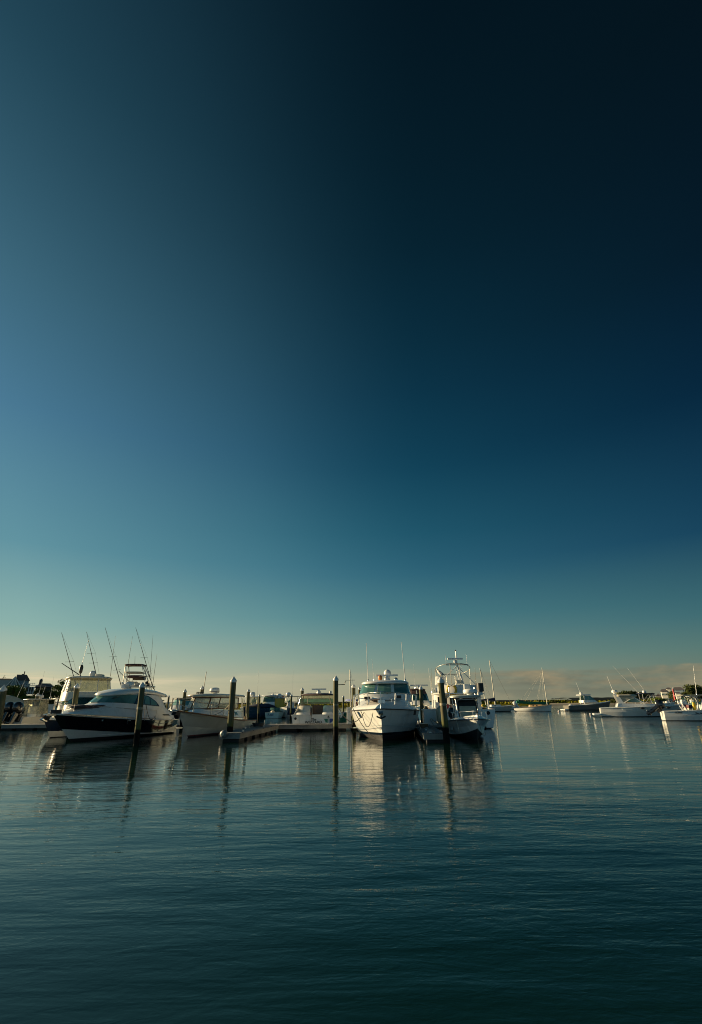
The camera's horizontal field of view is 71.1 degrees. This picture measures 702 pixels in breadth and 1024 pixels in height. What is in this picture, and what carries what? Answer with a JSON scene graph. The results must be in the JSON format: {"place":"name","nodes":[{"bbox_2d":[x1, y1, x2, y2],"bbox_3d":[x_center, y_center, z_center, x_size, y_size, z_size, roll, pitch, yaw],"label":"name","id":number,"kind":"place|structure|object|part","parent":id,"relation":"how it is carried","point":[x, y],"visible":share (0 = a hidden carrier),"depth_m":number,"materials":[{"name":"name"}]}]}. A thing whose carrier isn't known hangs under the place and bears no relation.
{"place":"outdoors","nodes":[
{"label":"outdoors","id":0,"kind":"place"},
{"bbox_2d":[187,704,245,711],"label":"shore ground","id":1,"kind":"structure","parent":0,"point":[227,706],"depth_m":152.82,"materials":[{"name":"green plant"}]},
{"bbox_2d":[0,678,11,687],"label":"house","id":2,"kind":"structure","parent":1,"relation":"on","point":[4,681],"depth_m":156.79,"materials":[{"name":"grey"}]},
{"bbox_2d":[6,684,26,698],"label":"broadleaf tree","id":3,"kind":"object","parent":1,"relation":"on","point":[14,690],"visible":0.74,"depth_m":104.77,"materials":[{"name":"green plant"}]},
{"bbox_2d":[6,671,36,695],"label":"shingled house","id":4,"kind":"structure","parent":1,"relation":"on","point":[21,679],"depth_m":142.41,"materials":[{"name":"grey"}]},
{"bbox_2d":[22,695,39,703],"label":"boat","id":5,"kind":"object","parent":1,"relation":"on","point":[30,701],"visible":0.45,"depth_m":104.14,"materials":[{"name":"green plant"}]},
{"bbox_2d":[30,687,49,703],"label":"broadleaf tree","id":6,"kind":"object","parent":1,"relation":"on","point":[45,694],"visible":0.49,"depth_m":108.49,"materials":[{"name":"green plant"}]},
{"bbox_2d":[35,679,52,690],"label":"house","id":7,"kind":"structure","parent":1,"relation":"on","point":[47,686],"depth_m":151.88,"materials":[{"name":"grey"}]},
{"bbox_2d":[45,690,55,703],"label":"broadleaf tree","id":8,"kind":"object","parent":1,"relation":"on","point":[53,694],"visible":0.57,"depth_m":110.12,"materials":[{"name":"green plant"}]},
{"bbox_2d":[49,679,65,706],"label":"broadleaf tree","id":9,"kind":"object","parent":1,"relation":"on","point":[55,688],"visible":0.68,"depth_m":117.01,"materials":[{"name":"green plant"}]},
{"bbox_2d":[64,682,73,691],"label":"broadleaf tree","id":10,"kind":"object","parent":1,"relation":"on","point":[70,688],"visible":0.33,"depth_m":127.14,"materials":[{"name":"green plant"}]},
{"bbox_2d":[56,701,217,710],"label":"shore scrub","id":11,"kind":"object","parent":1,"relation":"on","point":[206,705],"visible":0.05,"depth_m":115.27,"materials":[{"name":"green plant"}]},
{"bbox_2d":[252,720,264,726],"bbox_3d":[-6.510,14.843,34.488,0.872,0.452,0.659,-1,-21,0],"label":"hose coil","id":12,"kind":"object","parent":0,"point":[258,724],"visible":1,"depth_m":34.23,"materials":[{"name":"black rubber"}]},
{"bbox_2d":[0,705,701,1023],"bbox_3d":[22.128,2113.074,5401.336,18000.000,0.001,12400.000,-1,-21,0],"label":"water","id":13,"kind":"structure","parent":0,"point":[512,867],"depth_m":5.81,"materials":[{"name":"teal liquid"}]},
{"bbox_2d":[0,685,6,731],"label":"dock piling","id":14,"kind":"object","parent":13,"relation":"in","point":[3,691],"visible":1,"depth_m":34.52,"materials":[{"name":"wood"}]},
{"bbox_2d":[1,724,46,729],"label":"dock","id":15,"kind":"object","parent":13,"relation":"on","point":[23,726],"visible":0.2,"depth_m":44.63,"materials":[{"name":"grey wood"}]},
{"bbox_2d":[5,683,46,715],"bbox_3d":[-38.937,21.924,56.011,8.930,5.502,2.796,-1,-21,0],"label":"canvas covered boat","id":16,"kind":"object","parent":13,"relation":"on","point":[10,698],"visible":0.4,"depth_m":55.78,"materials":[{"name":"grey fabric"}]},
{"bbox_2d":[2,671,54,723],"bbox_3d":[-34.528,20.952,54.584,3.096,6.314,12.412,-1,-21,2],"label":"triple outboard boat","id":17,"kind":"object","parent":13,"relation":"on","point":[13,713],"visible":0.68,"depth_m":50.09,"materials":[{"name":"silver metal"}]},
{"bbox_2d":[34,693,39,705],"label":"dock piling","id":18,"kind":"object","parent":13,"relation":"in","point":[36,701],"visible":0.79,"depth_m":53.98,"materials":[{"name":"wood"}]},
{"bbox_2d":[29,691,56,713],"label":"hardtop boat","id":19,"kind":"object","parent":13,"relation":"on","point":[50,708],"visible":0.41,"depth_m":70.62,"materials":[{"name":"white plastic"}]},
{"bbox_2d":[40,716,66,737],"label":"blue bow boat","id":20,"kind":"object","parent":13,"relation":"on","point":[54,729],"visible":0.18,"depth_m":32.90,"materials":[{"name":"silver metal"}]},
{"bbox_2d":[51,673,66,710],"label":"hardtop boat","id":21,"kind":"object","parent":13,"relation":"on","point":[61,706],"visible":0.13,"depth_m":60.36,"materials":[{"name":"white"}]},
{"bbox_2d":[72,683,79,704],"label":"dock piling","id":22,"kind":"object","parent":13,"relation":"in","point":[76,693],"visible":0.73,"depth_m":34.64,"materials":[{"name":"wood"}]},
{"bbox_2d":[59,632,111,710],"bbox_3d":[-25.832,16.010,47.538,5.766,10.094,13.070,10,-24,-26],"label":"flybridge yacht","id":23,"kind":"object","parent":13,"relation":"on","point":[83,697],"visible":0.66,"depth_m":47.58,"materials":[{"name":"white"}]},
{"bbox_2d":[40,676,182,741],"bbox_3d":[-15.901,13.073,33.362,3.597,4.950,13.350,-4,-22,9],"label":"coupe cruiser","id":24,"kind":"object","parent":13,"relation":"on","point":[108,714],"visible":0.88,"depth_m":31.79,"materials":[{"name":"white plastic"}]},
{"bbox_2d":[105,628,156,690],"bbox_3d":[-26.002,18.989,56.814,6.903,11.301,13.530,3,-22,-9],"label":"tower sportfisher","id":25,"kind":"object","parent":13,"relation":"on","point":[139,677],"visible":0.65,"depth_m":59.37,"materials":[{"name":"white metal"}]},
{"bbox_2d":[133,682,144,744],"bbox_3d":[-11.385,11.528,26.248,0.454,4.659,0.323,-1,-21,0],"label":"dock piling","id":26,"kind":"object","parent":13,"relation":"in","point":[136,740],"visible":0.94,"depth_m":26.39,"materials":[{"name":"wood"}]},
{"bbox_2d":[180,689,186,726],"bbox_3d":[-15.760,19.128,45.923,0.336,4.913,0.336,-1,-21,0],"label":"dock piling","id":27,"kind":"object","parent":13,"relation":"in","point":[184,701],"visible":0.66,"depth_m":46.26,"materials":[{"name":"wood"}]},
{"bbox_2d":[168,696,204,725],"bbox_3d":[-17.912,21.575,52.752,3.396,3.370,10.430,1,-21,-4],"label":"walkaround boat","id":28,"kind":"object","parent":13,"relation":"on","point":[196,704],"visible":0.23,"depth_m":51.95,"materials":[{"name":"white plastic"}]},
{"bbox_2d":[199,672,206,707],"bbox_3d":[-11.870,15.748,38.826,0.407,5.968,0.331,-1,-21,0],"label":"dock piling","id":29,"kind":"object","parent":13,"relation":"in","point":[202,688],"visible":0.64,"depth_m":39.27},
{"bbox_2d":[170,688,255,736],"bbox_3d":[-10.120,14.372,35.921,3.410,4.580,12.786,-3,-21,6],"label":"lobster boat","id":30,"kind":"object","parent":13,"relation":"on","point":[211,723],"visible":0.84,"depth_m":33.74,"materials":[{"name":"white paint"}]},
{"bbox_2d":[227,676,236,731],"bbox_3d":[-7.133,12.389,29.115,0.392,5.061,0.392,-1,-21,0],"label":"dock piling","id":31,"kind":"object","parent":13,"relation":"in","point":[230,721],"visible":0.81,"depth_m":29.30,"materials":[{"name":"wood"}]},
{"bbox_2d":[245,689,249,719],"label":"dock piling","id":32,"kind":"object","parent":13,"relation":"in","point":[247,701],"visible":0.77,"depth_m":47.26,"materials":[{"name":"wood"}]},
{"bbox_2d":[219,725,278,741],"bbox_3d":[-6.499,14.726,32.763,1.214,0.752,11.438,-2,-21,3],"label":"finger dock","id":33,"kind":"object","parent":13,"relation":"on","point":[240,734],"visible":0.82,"depth_m":30.18,"materials":[{"name":"grey wood"}]},
{"bbox_2d":[220,730,227,737],"bbox_3d":[-7.117,12.419,27.493,0.420,0.414,0.280,-7,-22,16],"label":"round fender","id":34,"kind":"object","parent":33,"relation":"attached to","point":[223,733],"visible":1,"depth_m":27.40,"materials":[{"name":"plastic"}]},
{"bbox_2d":[240,672,260,715],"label":"boat","id":35,"kind":"object","parent":13,"relation":"on","point":[252,694],"visible":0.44,"depth_m":80.87,"materials":[{"name":"green plastic"}]},
{"bbox_2d":[257,694,259,718],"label":"dock piling","id":36,"kind":"object","parent":13,"relation":"in","point":[258,706],"visible":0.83,"depth_m":71.98,"materials":[{"name":"wood"}]},
{"bbox_2d":[244,692,285,717],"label":"covered boat","id":37,"kind":"object","parent":13,"relation":"on","point":[267,704],"visible":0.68,"depth_m":78.37,"materials":[{"name":"blue fabric"}]},
{"bbox_2d":[265,709,283,718],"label":"skiff","id":38,"kind":"object","parent":13,"relation":"on","point":[272,714],"visible":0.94,"depth_m":73.11,"materials":[{"name":"white"}]},
{"bbox_2d":[274,694,288,717],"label":"boat","id":39,"kind":"object","parent":13,"relation":"on","point":[280,704],"visible":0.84,"depth_m":80.76,"materials":[{"name":"green"}]},
{"bbox_2d":[290,694,291,717],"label":"dock piling","id":40,"kind":"object","parent":13,"relation":"in","point":[290,706],"visible":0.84,"depth_m":74.26,"materials":[{"name":"wood"}]},
{"bbox_2d":[284,690,299,716],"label":"boat","id":41,"kind":"object","parent":13,"relation":"on","point":[288,694],"visible":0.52,"depth_m":83.30,"materials":[{"name":"beige fabric"}]},
{"bbox_2d":[300,687,303,705],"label":"dock piling","id":42,"kind":"object","parent":13,"relation":"in","point":[302,692],"visible":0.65,"depth_m":49.51,"materials":[{"name":"wood"}]},
{"bbox_2d":[291,688,340,723],"bbox_3d":[-3.001,18.551,45.924,4.230,3.740,12.130,0,-21,0],"label":"express boat","id":43,"kind":"object","parent":13,"relation":"on","point":[306,714],"visible":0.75,"depth_m":42.62,"materials":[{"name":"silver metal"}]},
{"bbox_3d":[-2.991,18.074,44.237,0.950,1.300,0.100,0,-21,0],"label":"companionway door","id":44,"kind":"part","parent":43,"relation":"part of","materials":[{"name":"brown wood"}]},
{"bbox_2d":[333,676,345,740],"bbox_3d":[-0.633,11.715,27.419,0.753,4.954,0.319,-1,-21,0],"label":"dock piling","id":45,"kind":"object","parent":13,"relation":"in","point":[335,707],"visible":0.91,"depth_m":27.58,"materials":[{"name":"wood"}]},
{"bbox_2d":[250,722,441,730],"bbox_3d":[-0.220,17.175,39.198,15.260,0.752,2.340,-1,-21,0],"label":"cross dock","id":46,"kind":"object","parent":13,"relation":"on","point":[310,727],"visible":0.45,"depth_m":38.19,"materials":[{"name":"grey wood"}]},
{"bbox_2d":[347,707,350,723],"bbox_3d":[-0.162,16.223,39.184,0.371,1.215,0.318,-1,-21,0],"label":"power pedestal","id":47,"kind":"object","parent":46,"relation":"on","point":[348,714],"visible":0.98,"depth_m":39.05,"materials":[{"name":"white plastic"}]},
{"bbox_2d":[339,670,357,722],"bbox_3d":[0.303,19.041,49.873,2.097,5.639,6.930,-4,-22,9],"label":"daysailer","id":48,"kind":"object","parent":13,"relation":"on","point":[343,719],"visible":0.22,"depth_m":47.41,"materials":[{"name":"white"}]},
{"bbox_2d":[340,699,357,716],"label":"blue cover boat","id":49,"kind":"object","parent":13,"relation":"on","point":[346,700],"visible":0.1,"depth_m":57.70,"materials":[{"name":"paint"}]},
{"bbox_2d":[352,684,355,729],"bbox_3d":[0.226,16.034,38.440,0.329,4.916,0.329,-1,-21,0],"label":"dock piling","id":50,"kind":"object","parent":13,"relation":"in","point":[353,693],"visible":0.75,"depth_m":38.72,"materials":[{"name":"wood"}]},
{"bbox_2d":[350,642,419,740],"bbox_3d":[2.266,12.063,32.845,4.504,7.001,12.680,-3,-21,5],"label":"express cruiser","id":51,"kind":"object","parent":13,"relation":"on","point":[391,709],"visible":0.94,"depth_m":29.04,"materials":[{"name":"white plastic"}]},
{"bbox_2d":[409,676,430,721],"bbox_3d":[6.574,18.453,49.445,3.296,6.300,10.470,-1,-21,0],"label":"dark canvas cruiser","id":52,"kind":"object","parent":13,"relation":"on","point":[425,699],"visible":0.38,"depth_m":48.27,"materials":[{"name":"white plastic"}]},
{"bbox_2d":[419,685,423,722],"bbox_3d":[5.369,15.492,36.870,0.316,4.684,0.316,-1,-21,0],"label":"dock piling","id":53,"kind":"object","parent":13,"relation":"in","point":[421,699],"visible":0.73,"depth_m":37.19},
{"bbox_2d":[415,723,442,741],"bbox_3d":[4.864,14.206,31.738,1.227,0.752,13.679,-2,-21,4],"label":"finger dock","id":54,"kind":"object","parent":13,"relation":"on","point":[435,736],"visible":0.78,"depth_m":25.62,"materials":[{"name":"grey wood"}]},
{"bbox_2d":[419,723,428,727],"bbox_3d":[4.633,13.550,31.190,0.550,0.280,0.400,-1,-21,0],"label":"boarding step","id":55,"kind":"object","parent":54,"relation":"on","point":[423,725],"visible":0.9,"depth_m":31.04,"materials":[{"name":"plastic"}]},
{"bbox_2d":[421,709,436,724],"bbox_3d":[5.601,14.630,35.059,1.007,1.065,0.636,-1,-21,0],"label":"dock box","id":56,"kind":"object","parent":54,"relation":"on","point":[428,714],"visible":0.79,"depth_m":34.83,"materials":[{"name":"white plastic"}]},
{"bbox_2d":[434,676,449,742],"bbox_3d":[4.752,10.964,25.329,0.677,4.727,0.358,-1,-21,0],"label":"dock piling","id":57,"kind":"object","parent":13,"relation":"in","point":[444,718],"visible":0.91,"depth_m":25.45,"materials":[{"name":"wood"}]},
{"bbox_2d":[427,650,495,728],"bbox_3d":[9.551,17.053,46.410,5.090,7.040,15.095,-2,-21,4],"label":"sportfishing boat","id":58,"kind":"object","parent":13,"relation":"on","point":[455,689],"visible":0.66,"depth_m":42.49,"materials":[{"name":"white plastic"}]},
{"bbox_2d":[445,683,489,739],"bbox_3d":[7.094,12.556,30.322,2.540,3.750,9.125,-2,-21,4],"label":"console boat","id":59,"kind":"object","parent":13,"relation":"on","point":[469,718],"visible":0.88,"depth_m":29.32,"materials":[{"name":"white plastic"}]},
{"bbox_2d":[436,703,441,723],"bbox_3d":[6.106,13.756,33.788,0.500,1.458,0.500,-1,-21,0],"label":"fender","id":60,"kind":"object","parent":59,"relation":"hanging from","point":[438,713],"visible":0.72,"depth_m":33.55,"materials":[{"name":"plastic"}]},
{"bbox_2d":[480,670,490,706],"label":"sloop","id":61,"kind":"object","parent":13,"relation":"on","point":[485,687],"visible":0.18,"depth_m":131.44,"materials":[{"name":"white"}]},
{"bbox_2d":[481,660,512,711],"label":"sloop","id":62,"kind":"object","parent":13,"relation":"on","point":[500,708],"visible":0.82,"depth_m":110.93,"materials":[{"name":"white plastic"}]},
{"bbox_2d":[511,700,520,709],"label":"distant skiff","id":63,"kind":"object","parent":13,"relation":"on","point":[515,704],"visible":0.27,"depth_m":139.19,"materials":[{"name":"silver metal"}]},
{"bbox_2d":[514,670,551,711],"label":"catboat","id":64,"kind":"object","parent":13,"relation":"on","point":[536,706],"visible":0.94,"depth_m":107.09,"materials":[{"name":"white plastic"}]},
{"bbox_2d":[560,683,609,710],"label":"pilothouse boat","id":65,"kind":"object","parent":13,"relation":"on","point":[592,706],"visible":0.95,"depth_m":108.96,"materials":[{"name":"white plastic"}]},
{"bbox_2d":[592,677,681,716],"bbox_3d":[37.819,24.881,65.664,10.752,5.726,3.918,-9,-23,20],"label":"moored express boat","id":66,"kind":"object","parent":13,"relation":"on","point":[621,709],"visible":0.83,"depth_m":64.31,"materials":[{"name":"white plastic"}]},
{"bbox_2d":[625,669,674,704],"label":"navy top boat","id":67,"kind":"object","parent":13,"relation":"on","point":[645,692],"visible":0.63,"depth_m":101.60,"materials":[{"name":"fabric"}]},
{"bbox_2d":[645,667,701,720],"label":"boat","id":68,"kind":"object","parent":13,"relation":"on","point":[694,713],"visible":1,"depth_m":49.94,"materials":[{"name":"white metal"}]},
{"bbox_2d":[665,696,700,708],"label":"distant boat","id":69,"kind":"object","parent":13,"relation":"on","point":[685,701],"visible":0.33,"depth_m":116.01,"materials":[{"name":"white plastic"}]},
{"bbox_2d":[681,701,700,709],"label":"distant boat","id":70,"kind":"object","parent":13,"relation":"on","point":[689,707],"visible":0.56,"depth_m":109.16,"materials":[{"name":"white paint"}]},
{"bbox_2d":[0,0,701,704],"label":"sky","id":71,"kind":"structure","parent":0,"point":[329,330],"materials":[{"name":"blue"}]},
{"bbox_2d":[220,700,573,703],"bbox_3d":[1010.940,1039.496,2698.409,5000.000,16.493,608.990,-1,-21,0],"label":"distant ridge","id":72,"kind":"structure","parent":0,"point":[349,702],"depth_m":2581.11,"materials":[{"name":"green plant"}]},
{"bbox_2d":[294,703,550,707],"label":"marsh ground","id":73,"kind":"structure","parent":0,"point":[418,705],"depth_m":342.54,"materials":[{"name":"green plant"}]},
{"bbox_2d":[260,699,700,705],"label":"marsh grass","id":74,"kind":"structure","parent":73,"relation":"on","point":[499,702],"depth_m":320.18,"materials":[{"name":"green plant"}]},
{"bbox_2d":[550,702,699,704],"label":"beach","id":75,"kind":"structure","parent":0,"point":[610,703],"depth_m":298.50,"materials":[{"name":"beige sand"}]},
{"bbox_2d":[616,690,633,702],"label":"broadleaf tree","id":76,"kind":"object","parent":75,"relation":"on","point":[624,692],"visible":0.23,"depth_m":290.04,"materials":[{"name":"green plant"}]},
{"bbox_2d":[637,692,649,701],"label":"broadleaf tree","id":77,"kind":"object","parent":75,"relation":"on","point":[645,696],"visible":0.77,"depth_m":288.26,"materials":[{"name":"green plant"}]},
{"bbox_2d":[648,697,666,702],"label":"shrub","id":78,"kind":"object","parent":75,"relation":"on","point":[660,699],"visible":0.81,"depth_m":241.38,"materials":[{"name":"green plant"}]},
{"bbox_2d":[667,691,673,701],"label":"broadleaf tree","id":79,"kind":"object","parent":75,"relation":"on","point":[670,694],"visible":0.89,"depth_m":268.81,"materials":[{"name":"green plant"}]},
{"bbox_2d":[673,687,683,701],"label":"house","id":80,"kind":"structure","parent":75,"relation":"on","point":[679,689],"depth_m":305.42,"materials":[{"name":"grey"}]},
{"bbox_2d":[675,698,693,702],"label":"shrub","id":81,"kind":"object","parent":75,"relation":"on","point":[688,700],"visible":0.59,"depth_m":239.60,"materials":[{"name":"green plant"}]},
{"bbox_2d":[682,684,701,701],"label":"broadleaf tree","id":82,"kind":"object","parent":75,"relation":"on","point":[691,689],"visible":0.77,"depth_m":269.55,"materials":[{"name":"green plant"}]},
{"bbox_2d":[551,697,699,700],"bbox_3d":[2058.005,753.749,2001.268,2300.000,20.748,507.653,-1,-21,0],"label":"distant ridge","id":83,"kind":"structure","parent":0,"point":[599,698],"depth_m":2020.36,"materials":[{"name":"green plant"}]},
{"bbox_2d":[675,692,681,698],"bbox_3d":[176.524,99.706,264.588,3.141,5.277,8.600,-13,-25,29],"label":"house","id":84,"kind":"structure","parent":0,"point":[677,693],"depth_m":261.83,"materials":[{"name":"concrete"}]},
{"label":"marsh ground","id":85,"kind":"structure","parent":0,"visible":0},
{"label":"marsh grass","id":86,"kind":"object","parent":85,"relation":"on","visible":0},
{"bbox_2d":[660,689,669,702],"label":"house","id":87,"kind":"structure","parent":86,"relation":"on","point":[664,692],"depth_m":280.66,"materials":[{"name":"concrete"}]}
]}

